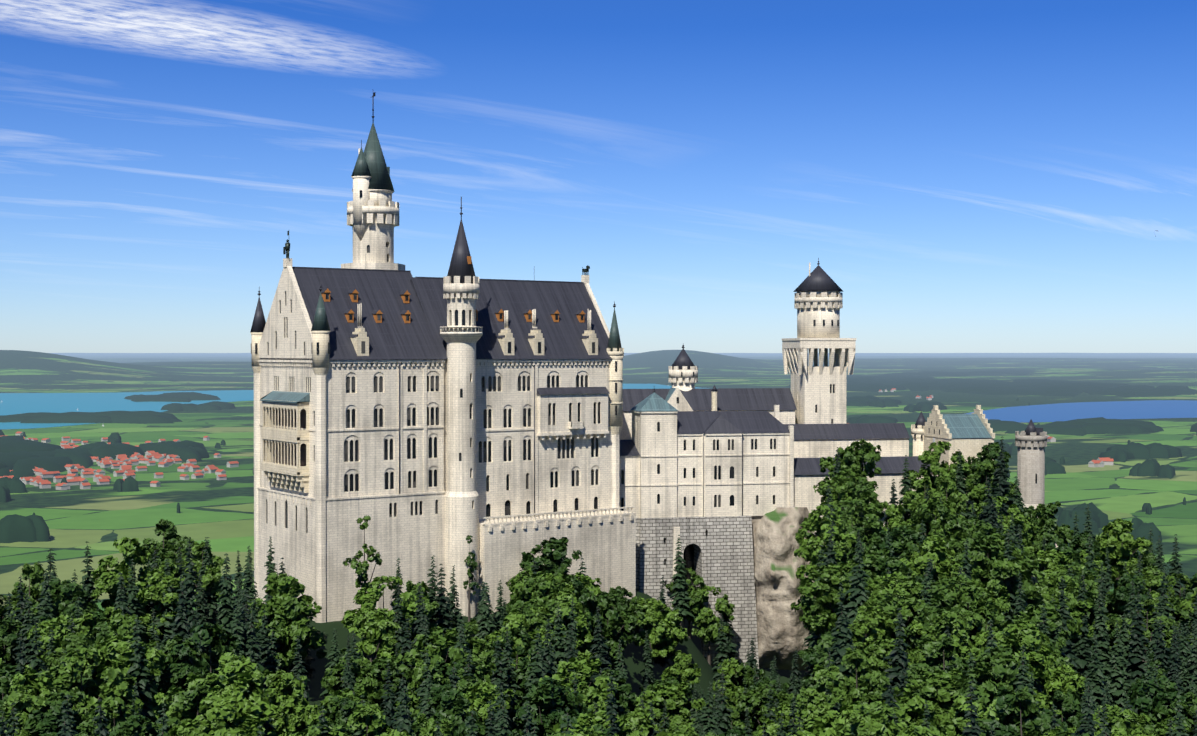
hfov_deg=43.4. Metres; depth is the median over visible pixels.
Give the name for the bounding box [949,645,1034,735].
tree
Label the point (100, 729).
tree
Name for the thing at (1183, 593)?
tree
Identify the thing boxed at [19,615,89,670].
tree
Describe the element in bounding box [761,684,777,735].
tree
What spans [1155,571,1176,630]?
tree
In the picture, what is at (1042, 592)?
tree
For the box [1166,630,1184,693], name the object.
tree
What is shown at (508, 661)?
tree
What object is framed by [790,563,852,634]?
tree
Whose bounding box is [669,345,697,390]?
turret
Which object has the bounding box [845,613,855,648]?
tree
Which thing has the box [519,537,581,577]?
tree
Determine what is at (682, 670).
tree
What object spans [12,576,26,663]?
tree
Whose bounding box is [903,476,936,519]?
tree
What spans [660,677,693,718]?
tree
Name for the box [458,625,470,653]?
tree
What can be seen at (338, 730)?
tree
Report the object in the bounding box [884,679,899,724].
tree
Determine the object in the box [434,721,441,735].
tree
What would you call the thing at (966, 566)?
tree
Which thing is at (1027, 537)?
tree
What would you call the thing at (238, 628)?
tree
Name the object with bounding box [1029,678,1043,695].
tree
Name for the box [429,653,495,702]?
tree
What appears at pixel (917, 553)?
tree
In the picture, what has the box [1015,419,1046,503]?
round tower
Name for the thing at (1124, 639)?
tree
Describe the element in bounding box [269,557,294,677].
tree
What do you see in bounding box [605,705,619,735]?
tree
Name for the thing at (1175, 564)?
tree
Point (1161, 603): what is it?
tree
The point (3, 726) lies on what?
tree
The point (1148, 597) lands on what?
tree
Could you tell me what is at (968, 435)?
gatehouse
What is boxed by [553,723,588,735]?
tree
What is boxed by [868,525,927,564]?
tree
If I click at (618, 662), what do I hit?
tree
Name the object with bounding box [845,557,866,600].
tree
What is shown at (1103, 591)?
tree
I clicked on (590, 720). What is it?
tree
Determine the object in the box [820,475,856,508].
tree
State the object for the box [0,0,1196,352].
sky
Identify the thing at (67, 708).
tree
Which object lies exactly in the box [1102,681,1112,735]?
tree
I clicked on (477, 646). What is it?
tree
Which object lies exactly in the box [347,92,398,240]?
tower top
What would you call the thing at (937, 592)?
tree
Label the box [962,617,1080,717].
tree
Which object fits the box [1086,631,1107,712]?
tree
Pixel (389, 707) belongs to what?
tree
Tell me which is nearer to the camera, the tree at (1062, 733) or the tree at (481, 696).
the tree at (1062, 733)
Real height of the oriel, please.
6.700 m
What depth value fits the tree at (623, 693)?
194.85 m
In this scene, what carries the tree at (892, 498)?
on the ground
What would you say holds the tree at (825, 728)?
on the ground
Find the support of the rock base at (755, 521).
on the ground
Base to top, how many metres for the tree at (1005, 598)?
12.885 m
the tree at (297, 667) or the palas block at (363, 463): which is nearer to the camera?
the tree at (297, 667)
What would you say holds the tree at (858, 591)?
on the ground
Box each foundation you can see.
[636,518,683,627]
[638,516,758,678]
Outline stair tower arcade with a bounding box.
[447,300,475,331]
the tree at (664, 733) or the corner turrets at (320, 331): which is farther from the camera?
the corner turrets at (320, 331)
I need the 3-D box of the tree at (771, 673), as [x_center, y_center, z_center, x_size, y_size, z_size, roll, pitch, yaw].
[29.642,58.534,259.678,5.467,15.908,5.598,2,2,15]
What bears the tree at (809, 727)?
on the ground
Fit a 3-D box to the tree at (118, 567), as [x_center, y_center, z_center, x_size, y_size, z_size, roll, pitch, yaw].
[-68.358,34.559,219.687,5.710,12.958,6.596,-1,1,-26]
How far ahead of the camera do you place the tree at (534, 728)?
133.60 m
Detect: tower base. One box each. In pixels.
[341,263,404,269]
[445,491,478,617]
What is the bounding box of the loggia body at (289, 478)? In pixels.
[260,391,309,492]
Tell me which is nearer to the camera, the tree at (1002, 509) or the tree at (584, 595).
the tree at (584, 595)
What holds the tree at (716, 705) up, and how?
on the ground
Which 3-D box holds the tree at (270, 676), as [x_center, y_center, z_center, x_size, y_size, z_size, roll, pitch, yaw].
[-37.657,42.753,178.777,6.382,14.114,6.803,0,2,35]
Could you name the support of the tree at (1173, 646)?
on the ground
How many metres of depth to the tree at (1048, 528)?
270.73 m
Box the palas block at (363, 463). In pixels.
[260,359,443,497]
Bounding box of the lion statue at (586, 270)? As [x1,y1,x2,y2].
[582,265,589,274]
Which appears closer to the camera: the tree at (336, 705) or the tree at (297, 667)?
the tree at (336, 705)
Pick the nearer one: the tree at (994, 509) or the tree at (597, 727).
the tree at (597, 727)
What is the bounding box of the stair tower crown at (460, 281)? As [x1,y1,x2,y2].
[443,197,478,300]
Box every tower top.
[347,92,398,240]
[440,327,482,342]
[782,258,855,374]
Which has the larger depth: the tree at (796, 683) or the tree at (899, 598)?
the tree at (796, 683)
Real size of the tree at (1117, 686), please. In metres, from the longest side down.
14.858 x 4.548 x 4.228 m
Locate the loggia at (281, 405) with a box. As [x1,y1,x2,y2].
[262,401,297,467]
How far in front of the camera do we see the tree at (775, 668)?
269.98 m
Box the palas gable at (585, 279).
[581,275,609,337]
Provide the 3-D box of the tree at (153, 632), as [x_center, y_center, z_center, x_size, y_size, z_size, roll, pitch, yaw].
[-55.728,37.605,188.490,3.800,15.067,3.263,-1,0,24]
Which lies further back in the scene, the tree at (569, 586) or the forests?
the forests
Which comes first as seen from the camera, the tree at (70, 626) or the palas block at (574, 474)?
the tree at (70, 626)
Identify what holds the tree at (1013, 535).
on the ground
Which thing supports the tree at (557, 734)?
on the ground
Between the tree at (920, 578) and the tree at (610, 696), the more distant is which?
the tree at (920, 578)
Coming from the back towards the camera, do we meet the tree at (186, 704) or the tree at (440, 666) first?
the tree at (440, 666)
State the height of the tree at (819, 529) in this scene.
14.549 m
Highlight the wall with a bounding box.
[966,504,1057,584]
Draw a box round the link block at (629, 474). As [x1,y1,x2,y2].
[620,457,639,517]
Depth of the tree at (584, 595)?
234.42 m
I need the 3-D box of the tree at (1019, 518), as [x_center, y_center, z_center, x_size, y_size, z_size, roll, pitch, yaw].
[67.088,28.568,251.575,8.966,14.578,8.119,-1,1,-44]
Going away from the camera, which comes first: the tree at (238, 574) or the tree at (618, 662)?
the tree at (618, 662)
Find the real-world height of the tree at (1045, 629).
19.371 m
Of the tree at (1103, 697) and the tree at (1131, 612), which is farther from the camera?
the tree at (1131, 612)
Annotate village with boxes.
[0,388,1113,489]
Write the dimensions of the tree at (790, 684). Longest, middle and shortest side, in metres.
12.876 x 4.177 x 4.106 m
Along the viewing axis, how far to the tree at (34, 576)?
206.04 m
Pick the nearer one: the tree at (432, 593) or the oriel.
the tree at (432, 593)
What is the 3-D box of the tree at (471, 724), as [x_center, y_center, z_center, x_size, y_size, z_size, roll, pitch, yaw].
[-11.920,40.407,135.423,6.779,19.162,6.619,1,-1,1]
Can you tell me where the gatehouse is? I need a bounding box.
[911,405,994,505]
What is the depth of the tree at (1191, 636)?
232.19 m
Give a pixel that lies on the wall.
(1035, 506)
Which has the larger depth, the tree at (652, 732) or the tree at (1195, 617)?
the tree at (1195, 617)
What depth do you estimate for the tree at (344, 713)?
166.58 m
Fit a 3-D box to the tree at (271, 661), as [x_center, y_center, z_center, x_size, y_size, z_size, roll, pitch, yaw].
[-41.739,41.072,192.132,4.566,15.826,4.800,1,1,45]
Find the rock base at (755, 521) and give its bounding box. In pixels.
[751,516,760,550]
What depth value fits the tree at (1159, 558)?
268.52 m
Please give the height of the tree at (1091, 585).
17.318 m
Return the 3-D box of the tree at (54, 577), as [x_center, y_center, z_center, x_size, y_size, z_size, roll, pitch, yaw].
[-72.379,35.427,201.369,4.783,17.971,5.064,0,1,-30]
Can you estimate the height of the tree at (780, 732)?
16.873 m
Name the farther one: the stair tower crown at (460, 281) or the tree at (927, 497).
the tree at (927, 497)
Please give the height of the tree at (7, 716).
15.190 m
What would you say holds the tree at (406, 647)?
on the ground
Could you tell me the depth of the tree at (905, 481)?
270.23 m
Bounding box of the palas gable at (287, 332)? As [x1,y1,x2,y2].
[259,258,311,357]
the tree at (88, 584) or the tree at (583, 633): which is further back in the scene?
the tree at (583, 633)
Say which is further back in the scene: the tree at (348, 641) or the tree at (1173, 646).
the tree at (1173, 646)
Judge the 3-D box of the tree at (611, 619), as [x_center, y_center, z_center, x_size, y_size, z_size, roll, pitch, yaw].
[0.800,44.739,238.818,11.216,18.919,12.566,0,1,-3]
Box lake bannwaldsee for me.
[966,400,1196,421]
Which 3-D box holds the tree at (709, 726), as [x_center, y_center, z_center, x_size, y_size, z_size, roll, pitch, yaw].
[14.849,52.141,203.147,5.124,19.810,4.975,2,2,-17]
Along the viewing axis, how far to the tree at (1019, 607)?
201.74 m
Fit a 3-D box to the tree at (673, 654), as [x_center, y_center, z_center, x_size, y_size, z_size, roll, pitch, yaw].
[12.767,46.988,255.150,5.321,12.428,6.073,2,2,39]
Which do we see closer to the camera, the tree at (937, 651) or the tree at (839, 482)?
the tree at (937, 651)
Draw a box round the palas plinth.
[258,489,444,621]
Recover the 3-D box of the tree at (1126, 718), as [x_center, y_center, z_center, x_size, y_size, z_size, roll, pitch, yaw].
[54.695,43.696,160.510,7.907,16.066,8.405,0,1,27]
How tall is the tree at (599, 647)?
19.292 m
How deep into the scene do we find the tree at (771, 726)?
197.62 m
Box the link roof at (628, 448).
[620,440,639,455]
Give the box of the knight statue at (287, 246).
[283,231,289,257]
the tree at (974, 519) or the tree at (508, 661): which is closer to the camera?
the tree at (508, 661)
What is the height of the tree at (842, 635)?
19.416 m
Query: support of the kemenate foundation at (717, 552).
on the ground
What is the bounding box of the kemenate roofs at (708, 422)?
[630,388,789,433]
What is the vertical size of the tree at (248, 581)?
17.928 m
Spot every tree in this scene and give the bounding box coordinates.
[0,594,15,618]
[0,616,29,681]
[0,663,32,720]
[0,711,10,735]
[0,711,36,735]
[3,667,63,735]
[4,592,15,663]
[5,703,21,735]
[6,562,44,618]
[8,632,28,695]
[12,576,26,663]
[15,597,38,667]
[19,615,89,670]
[22,578,106,649]
[22,688,112,735]
[28,618,46,674]
[33,571,55,650]
[38,549,60,604]
[40,629,88,681]
[42,630,55,670]
[46,565,57,604]
[47,644,143,733]
[56,688,78,735]
[56,694,78,735]
[60,716,74,735]
[66,616,75,650]
[68,613,96,639]
[71,679,118,717]
[72,569,77,583]
[73,597,83,617]
[75,696,139,735]
[76,635,147,680]
[76,635,171,724]
[78,662,112,712]
[80,541,102,615]
[86,618,116,648]
[91,537,158,623]
[91,609,156,667]
[92,699,109,735]
[109,715,176,735]
[113,572,133,639]
[114,564,134,593]
[124,615,156,735]
[125,559,146,641]
[129,682,142,716]
[135,569,181,642]
[138,643,161,681]
[142,519,193,570]
[146,546,160,628]
[148,608,161,675]
[149,559,177,669]
[149,645,167,723]
[149,683,238,735]
[155,703,169,735]
[157,622,266,692]
[158,561,195,616]
[161,634,209,689]
[166,672,233,724]
[168,601,187,638]
[169,576,191,641]
[169,685,264,735]
[172,537,205,652]
[174,536,198,594]
[175,547,184,576]
[179,541,224,603]
[181,652,289,735]
[193,537,218,625]
[194,621,202,661]
[195,572,212,654]
[205,537,218,621]
[208,553,235,668]
[231,578,241,635]
[231,598,245,657]
[232,550,243,619]
[234,589,258,642]
[239,589,264,665]
[242,546,252,590]
[242,549,257,610]
[242,610,269,730]
[244,644,264,723]
[247,572,327,672]
[249,587,262,652]
[257,611,270,685]
[257,725,264,735]
[260,595,272,654]
[262,536,277,603]
[262,672,317,735]
[262,700,275,735]
[263,628,281,688]
[264,669,304,731]
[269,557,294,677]
[273,587,307,691]
[289,732,301,735]
[291,635,309,728]
[294,647,315,681]
[303,721,347,735]
[304,688,379,726]
[310,696,380,735]
[316,705,329,735]
[317,628,340,706]
[320,648,371,696]
[325,656,373,693]
[340,649,354,694]
[340,699,349,734]
[341,575,428,660]
[343,515,382,657]
[344,661,354,694]
[346,635,350,652]
[347,703,410,735]
[349,631,360,670]
[352,606,400,662]
[353,655,412,728]
[353,695,365,735]
[373,616,406,655]
[380,663,396,729]
[390,558,403,609]
[391,672,412,729]
[392,583,406,648]
[393,626,477,729]
[394,687,413,735]
[395,645,401,710]
[398,618,413,707]
[401,580,438,647]
[410,683,487,735]
[410,715,422,735]
[412,582,429,647]
[414,598,457,633]
[414,600,430,648]
[414,619,432,709]
[416,713,453,735]
[417,649,436,713]
[422,678,435,717]
[427,555,439,622]
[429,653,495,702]
[433,564,452,652]
[433,657,469,689]
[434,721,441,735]
[446,565,459,626]
[448,636,495,681]
[449,662,465,716]
[450,619,490,651]
[453,597,463,632]
[454,609,470,650]
[454,664,494,735]
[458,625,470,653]
[461,682,514,735]
[463,535,478,621]
[463,650,474,683]
[465,710,477,735]
[475,582,484,636]
[477,582,496,675]
[484,700,500,735]
[485,608,543,674]
[488,627,542,709]
[490,635,512,735]
[492,681,512,735]
[493,580,508,630]
[495,698,509,735]
[501,627,519,732]
[505,568,546,617]
[505,585,524,630]
[506,577,579,635]
[507,685,586,735]
[513,677,594,735]
[517,629,546,725]
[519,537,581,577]
[520,700,532,735]
[529,608,557,651]
[530,558,538,600]
[530,573,563,598]
[530,606,580,625]
[530,721,538,735]
[535,588,594,664]
[539,656,617,707]
[540,619,556,677]
[550,602,567,672]
[552,574,596,646]
[552,733,572,735]
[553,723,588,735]
[558,554,566,574]
[559,579,597,644]
[559,599,578,660]
[560,707,575,735]
[563,710,648,735]
[565,627,577,681]
[568,572,601,595]
[571,671,578,703]
[577,558,587,584]
[578,682,619,717]
[582,724,611,734]
[586,591,638,674]
[589,606,616,681]
[589,730,616,735]
[600,669,636,717]
[604,638,611,670]
[604,672,622,735]
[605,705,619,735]
[608,586,644,643]
[614,640,629,696]
[617,659,630,713]
[621,708,670,735]
[626,696,658,730]
[627,598,685,676]
[628,682,704,731]
[638,695,645,708]
[639,630,656,698]
[639,679,687,718]
[647,700,658,735]
[653,575,670,666]
[654,718,660,734]
[655,725,697,735]
[656,730,690,735]
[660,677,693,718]
[660,701,669,731]
[661,650,700,697]
[664,608,687,664]
[666,568,706,638]
[670,535,694,624]
[673,718,698,735]
[684,700,714,721]
[687,720,697,729]
[689,586,734,664]
[689,684,699,719]
[691,708,700,734]
[695,689,705,729]
[699,682,718,735]
[699,723,706,735]
[705,732,718,735]
[711,615,730,695]
[712,657,743,707]
[712,694,720,727]
[714,669,733,734]
[714,678,721,708]
[716,601,738,683]
[720,686,755,718]
[724,726,746,735]
[725,662,765,705]
[728,705,751,730]
[735,684,794,735]
[743,707,752,735]
[746,638,757,682]
[746,649,752,675]
[749,677,789,691]
[751,661,759,685]
[758,703,806,735]
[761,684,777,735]
[763,718,790,735]
[769,661,775,680]
[771,656,777,679]
[774,698,779,723]
[774,713,786,735]
[775,674,781,693]
[786,699,799,735]
[787,647,801,693]
[787,658,794,693]
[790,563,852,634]
[790,718,835,735]
[791,676,803,723]
[794,505,856,580]
[795,664,845,721]
[796,713,804,734]
[798,517,845,558]
[798,629,840,698]
[802,545,825,665]
[803,701,906,735]
[804,631,816,724]
[811,521,839,645]
[813,454,865,501]
[820,467,872,521]
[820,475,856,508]
[822,485,845,553]
[824,647,889,705]
[825,647,839,710]
[830,583,853,712]
[832,447,840,522]
[833,541,869,652]
[834,500,883,558]
[835,483,885,535]
[835,701,900,735]
[837,548,890,611]
[838,439,881,501]
[842,711,881,735]
[844,542,876,562]
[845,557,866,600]
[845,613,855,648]
[847,621,877,657]
[853,602,893,670]
[854,529,861,555]
[856,510,868,537]
[857,637,919,701]
[862,556,923,623]
[862,588,925,670]
[864,572,922,638]
[868,501,907,549]
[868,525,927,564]
[875,570,884,577]
[880,608,909,703]
[884,479,903,535]
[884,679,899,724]
[885,527,894,556]
[891,580,960,649]
[891,668,976,733]
[896,558,921,578]
[896,663,909,724]
[896,724,953,735]
[897,455,912,542]
[899,501,966,557]
[901,535,931,559]
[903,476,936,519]
[906,441,970,500]
[906,500,949,536]
[906,606,968,670]
[906,636,975,714]
[907,613,969,668]
[910,535,964,580]
[912,567,931,648]
[914,575,925,589]
[914,611,980,675]
[917,520,926,554]
[922,700,930,728]
[924,486,934,515]
[924,550,953,580]
[924,559,935,597]
[930,477,968,533]
[934,474,965,517]
[935,574,984,633]
[938,666,968,732]
[939,695,982,735]
[940,563,1010,631]
[942,626,955,668]
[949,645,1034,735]
[951,532,1021,589]
[952,519,1016,553]
[955,451,970,518]
[956,516,979,540]
[960,596,1004,667]
[961,541,971,593]
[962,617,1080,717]
[962,681,983,735]
[963,442,1021,500]
[964,691,1027,735]
[965,463,1014,516]
[966,653,976,686]
[969,501,975,516]
[974,533,1045,615]
[974,627,1030,651]
[975,686,1066,735]
[976,457,991,520]
[979,477,997,533]
[980,496,1026,548]
[980,623,1055,708]
[984,574,1009,616]
[984,619,1001,680]
[988,497,1001,534]
[991,436,1014,517]
[991,503,1001,532]
[997,481,1007,518]
[999,514,1004,535]
[1000,529,1018,627]
[1001,601,1084,698]
[1007,485,1015,508]
[1009,513,1017,545]
[1011,476,1035,585]
[1012,573,1025,622]
[1012,645,1029,718]
[1013,513,1039,562]
[1014,524,1031,599]
[1021,506,1063,577]
[1022,553,1053,616]
[1027,549,1084,592]
[1027,671,1040,714]
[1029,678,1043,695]
[1030,542,1098,615]
[1031,571,1095,647]
[1037,501,1073,545]
[1039,603,1053,649]
[1039,664,1085,716]
[1040,646,1077,700]
[1041,688,1093,731]
[1041,726,1061,735]
[1045,564,1106,631]
[1049,704,1060,729]
[1050,605,1066,656]
[1055,720,1075,735]
[1055,729,1089,735]
[1058,576,1077,669]
[1065,572,1095,616]
[1066,532,1113,584]
[1066,564,1091,671]
[1068,574,1093,691]
[1071,512,1080,548]
[1071,682,1099,735]
[1079,549,1106,583]
[1081,674,1095,719]
[1082,505,1104,595]
[1083,534,1098,630]
[1085,720,1093,734]
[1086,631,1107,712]
[1089,562,1109,670]
[1089,587,1112,697]
[1089,684,1097,718]
[1092,704,1151,735]
[1095,518,1151,589]
[1096,705,1101,728]
[1098,699,1111,735]
[1099,530,1138,585]
[1100,691,1105,705]
[1101,727,1109,735]
[1102,547,1112,642]
[1102,570,1152,638]
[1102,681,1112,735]
[1103,591,1127,668]
[1107,620,1133,711]
[1111,727,1146,735]
[1112,610,1131,680]
[1113,598,1174,671]
[1117,567,1152,588]
[1120,550,1174,596]
[1121,684,1128,710]
[1122,589,1149,713]
[1124,580,1144,657]
[1124,677,1188,735]
[1124,700,1134,721]
[1131,653,1170,706]
[1134,552,1146,594]
[1137,565,1175,595]
[1137,650,1151,713]
[1143,722,1190,735]
[1145,604,1165,674]
[1145,664,1157,711]
[1146,589,1154,640]
[1148,529,1156,559]
[1149,591,1175,625]
[1149,614,1171,679]
[1153,535,1168,581]
[1154,692,1196,735]
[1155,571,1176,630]
[1156,596,1169,670]
[1157,573,1192,598]
[1160,560,1165,580]
[1164,595,1192,637]
[1165,718,1173,735]
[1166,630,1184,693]
[1167,534,1183,596]
[1169,625,1179,685]
[1169,671,1180,711]
[1171,700,1188,735]
[1174,616,1192,632]
[1176,630,1181,672]
[1177,620,1186,647]
[1177,626,1190,694]
[1178,623,1191,685]
[1179,590,1196,627]
[1180,573,1196,628]
[1181,584,1185,599]
[1181,609,1193,636]
[1182,620,1196,704]
[1184,633,1196,657]
[1186,675,1196,726]
[1190,592,1196,632]
[1192,710,1196,733]
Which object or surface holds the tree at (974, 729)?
on the ground
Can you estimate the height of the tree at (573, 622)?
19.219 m
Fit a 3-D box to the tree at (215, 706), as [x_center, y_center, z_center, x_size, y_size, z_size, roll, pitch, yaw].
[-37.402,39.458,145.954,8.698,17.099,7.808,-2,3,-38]
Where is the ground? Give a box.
[0,350,1196,718]
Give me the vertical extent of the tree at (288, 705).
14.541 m
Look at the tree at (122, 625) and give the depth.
179.03 m
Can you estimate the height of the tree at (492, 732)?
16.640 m
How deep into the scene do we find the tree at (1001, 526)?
246.90 m
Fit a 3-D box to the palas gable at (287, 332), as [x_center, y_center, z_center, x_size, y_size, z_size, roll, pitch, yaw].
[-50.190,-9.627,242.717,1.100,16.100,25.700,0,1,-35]
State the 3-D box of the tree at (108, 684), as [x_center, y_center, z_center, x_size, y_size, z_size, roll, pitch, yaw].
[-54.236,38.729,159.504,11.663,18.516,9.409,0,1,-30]
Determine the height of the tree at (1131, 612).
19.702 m
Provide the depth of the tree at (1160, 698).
171.93 m
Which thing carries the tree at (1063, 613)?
on the ground
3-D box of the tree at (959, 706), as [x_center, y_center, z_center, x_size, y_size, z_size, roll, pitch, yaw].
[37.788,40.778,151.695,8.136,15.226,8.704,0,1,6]
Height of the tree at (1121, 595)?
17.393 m
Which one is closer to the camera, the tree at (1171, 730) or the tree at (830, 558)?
the tree at (1171, 730)
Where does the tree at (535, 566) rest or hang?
on the ground
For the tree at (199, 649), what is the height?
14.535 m
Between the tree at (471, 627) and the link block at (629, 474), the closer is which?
the tree at (471, 627)
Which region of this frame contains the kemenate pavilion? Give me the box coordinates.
[632,412,676,517]
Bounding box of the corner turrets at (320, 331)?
[250,281,623,622]
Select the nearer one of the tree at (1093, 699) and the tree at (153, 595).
the tree at (1093, 699)
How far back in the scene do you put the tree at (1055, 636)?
196.08 m
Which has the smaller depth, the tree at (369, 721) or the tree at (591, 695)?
the tree at (369, 721)
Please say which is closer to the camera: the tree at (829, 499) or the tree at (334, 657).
the tree at (334, 657)
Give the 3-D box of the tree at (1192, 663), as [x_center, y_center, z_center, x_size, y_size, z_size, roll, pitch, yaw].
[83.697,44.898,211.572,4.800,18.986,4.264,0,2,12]
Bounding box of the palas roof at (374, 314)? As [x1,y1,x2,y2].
[260,267,611,359]
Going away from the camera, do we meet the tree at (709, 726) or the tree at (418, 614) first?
the tree at (709, 726)
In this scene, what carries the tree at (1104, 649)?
on the ground
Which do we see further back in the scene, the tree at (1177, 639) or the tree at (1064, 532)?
the tree at (1064, 532)
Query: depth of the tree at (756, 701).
224.58 m
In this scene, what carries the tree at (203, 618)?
on the ground
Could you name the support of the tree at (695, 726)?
on the ground
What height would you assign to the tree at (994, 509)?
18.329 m
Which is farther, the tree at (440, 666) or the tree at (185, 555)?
the tree at (185, 555)
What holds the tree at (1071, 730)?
on the ground
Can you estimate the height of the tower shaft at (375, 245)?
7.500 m
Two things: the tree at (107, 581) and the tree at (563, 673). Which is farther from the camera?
the tree at (107, 581)
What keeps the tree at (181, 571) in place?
on the ground
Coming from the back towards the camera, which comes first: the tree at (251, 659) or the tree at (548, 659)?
the tree at (548, 659)
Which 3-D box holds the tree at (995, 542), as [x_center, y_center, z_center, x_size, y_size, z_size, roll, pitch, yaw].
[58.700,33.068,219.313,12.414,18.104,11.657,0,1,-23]
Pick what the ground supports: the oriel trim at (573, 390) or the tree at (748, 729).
the tree at (748, 729)
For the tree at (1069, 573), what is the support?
on the ground
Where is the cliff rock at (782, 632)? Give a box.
[753,507,815,670]
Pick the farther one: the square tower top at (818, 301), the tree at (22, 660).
the square tower top at (818, 301)
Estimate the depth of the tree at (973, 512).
240.87 m
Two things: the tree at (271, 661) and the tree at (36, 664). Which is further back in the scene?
the tree at (271, 661)
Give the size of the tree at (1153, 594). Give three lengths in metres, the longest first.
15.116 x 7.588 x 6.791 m
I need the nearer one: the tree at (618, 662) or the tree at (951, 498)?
the tree at (618, 662)
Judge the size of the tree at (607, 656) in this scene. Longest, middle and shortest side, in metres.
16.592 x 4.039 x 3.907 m
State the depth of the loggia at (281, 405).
240.09 m
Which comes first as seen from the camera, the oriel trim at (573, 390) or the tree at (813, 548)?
the tree at (813, 548)
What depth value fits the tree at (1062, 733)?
134.21 m
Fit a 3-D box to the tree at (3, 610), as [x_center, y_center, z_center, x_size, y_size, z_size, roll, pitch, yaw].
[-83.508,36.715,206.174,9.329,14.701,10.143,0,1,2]
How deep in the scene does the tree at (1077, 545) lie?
270.28 m
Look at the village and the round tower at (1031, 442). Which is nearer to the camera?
the round tower at (1031, 442)
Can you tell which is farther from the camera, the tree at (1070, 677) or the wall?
the wall
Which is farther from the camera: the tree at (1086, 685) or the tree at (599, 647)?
the tree at (599, 647)
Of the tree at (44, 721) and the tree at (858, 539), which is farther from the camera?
the tree at (858, 539)
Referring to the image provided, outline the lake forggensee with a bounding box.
[0,384,704,428]
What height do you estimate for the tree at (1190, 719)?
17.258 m
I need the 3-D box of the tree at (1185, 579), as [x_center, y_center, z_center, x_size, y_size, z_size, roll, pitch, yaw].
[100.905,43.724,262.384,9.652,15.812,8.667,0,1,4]
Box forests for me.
[0,366,1196,545]
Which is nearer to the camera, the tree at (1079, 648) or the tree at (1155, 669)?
the tree at (1155, 669)
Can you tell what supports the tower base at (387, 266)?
on the ground
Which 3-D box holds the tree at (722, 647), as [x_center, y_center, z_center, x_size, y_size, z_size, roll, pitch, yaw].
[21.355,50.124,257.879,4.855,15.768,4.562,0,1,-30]
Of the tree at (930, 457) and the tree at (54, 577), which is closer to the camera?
the tree at (54, 577)
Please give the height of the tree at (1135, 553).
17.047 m
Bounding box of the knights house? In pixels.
[620,385,796,439]
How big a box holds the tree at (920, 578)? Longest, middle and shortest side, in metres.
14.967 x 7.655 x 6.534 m
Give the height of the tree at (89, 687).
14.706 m
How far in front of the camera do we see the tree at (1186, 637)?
221.87 m
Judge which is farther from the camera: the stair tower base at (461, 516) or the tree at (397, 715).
the stair tower base at (461, 516)
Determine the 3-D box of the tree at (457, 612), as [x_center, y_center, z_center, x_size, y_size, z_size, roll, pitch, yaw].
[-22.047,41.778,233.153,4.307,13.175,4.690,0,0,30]
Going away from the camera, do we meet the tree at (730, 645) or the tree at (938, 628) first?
the tree at (938, 628)
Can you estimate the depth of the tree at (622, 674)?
209.13 m
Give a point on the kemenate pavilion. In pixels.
(654, 433)
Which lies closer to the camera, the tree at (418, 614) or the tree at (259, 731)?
the tree at (259, 731)
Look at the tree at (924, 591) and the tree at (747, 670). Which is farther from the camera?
the tree at (747, 670)
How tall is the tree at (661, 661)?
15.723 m
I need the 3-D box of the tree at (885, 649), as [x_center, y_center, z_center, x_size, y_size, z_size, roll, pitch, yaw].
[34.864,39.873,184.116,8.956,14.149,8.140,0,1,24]
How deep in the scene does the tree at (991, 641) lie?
167.35 m
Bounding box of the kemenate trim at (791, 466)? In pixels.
[620,410,793,516]
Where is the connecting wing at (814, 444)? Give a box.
[783,423,937,534]
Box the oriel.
[538,393,607,432]
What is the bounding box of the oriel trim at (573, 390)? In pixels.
[537,387,608,439]
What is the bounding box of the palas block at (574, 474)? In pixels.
[444,359,611,520]
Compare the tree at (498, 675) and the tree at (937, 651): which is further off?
the tree at (498, 675)
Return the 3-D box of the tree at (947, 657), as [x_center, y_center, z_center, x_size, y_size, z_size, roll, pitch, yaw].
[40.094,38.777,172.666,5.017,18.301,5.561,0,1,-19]
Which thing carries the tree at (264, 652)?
on the ground
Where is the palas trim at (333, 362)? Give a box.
[257,359,611,515]
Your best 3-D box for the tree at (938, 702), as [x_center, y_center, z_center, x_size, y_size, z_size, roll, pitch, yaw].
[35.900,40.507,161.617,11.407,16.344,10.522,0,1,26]
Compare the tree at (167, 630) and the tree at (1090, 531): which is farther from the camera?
the tree at (1090, 531)
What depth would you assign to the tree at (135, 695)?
155.05 m
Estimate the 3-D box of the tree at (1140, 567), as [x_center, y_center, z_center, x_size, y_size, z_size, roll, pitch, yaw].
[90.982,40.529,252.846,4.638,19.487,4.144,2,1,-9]
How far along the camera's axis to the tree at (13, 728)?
140.07 m
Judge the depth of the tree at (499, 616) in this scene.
228.65 m
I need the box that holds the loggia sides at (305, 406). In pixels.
[298,402,308,471]
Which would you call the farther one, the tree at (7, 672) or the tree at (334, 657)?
the tree at (334, 657)
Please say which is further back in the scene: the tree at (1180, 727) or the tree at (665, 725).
the tree at (665, 725)
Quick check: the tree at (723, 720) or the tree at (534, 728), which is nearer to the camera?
the tree at (534, 728)
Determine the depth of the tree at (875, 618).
196.92 m
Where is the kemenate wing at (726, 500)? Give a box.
[677,433,788,516]
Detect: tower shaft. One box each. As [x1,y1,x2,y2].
[353,228,393,262]
[447,343,475,491]
[791,366,845,423]
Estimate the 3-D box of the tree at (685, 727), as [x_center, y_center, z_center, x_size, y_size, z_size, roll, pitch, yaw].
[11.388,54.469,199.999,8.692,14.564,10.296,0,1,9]
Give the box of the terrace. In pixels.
[479,506,635,611]
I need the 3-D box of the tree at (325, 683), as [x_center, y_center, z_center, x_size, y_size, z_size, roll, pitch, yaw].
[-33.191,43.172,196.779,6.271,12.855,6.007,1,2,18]

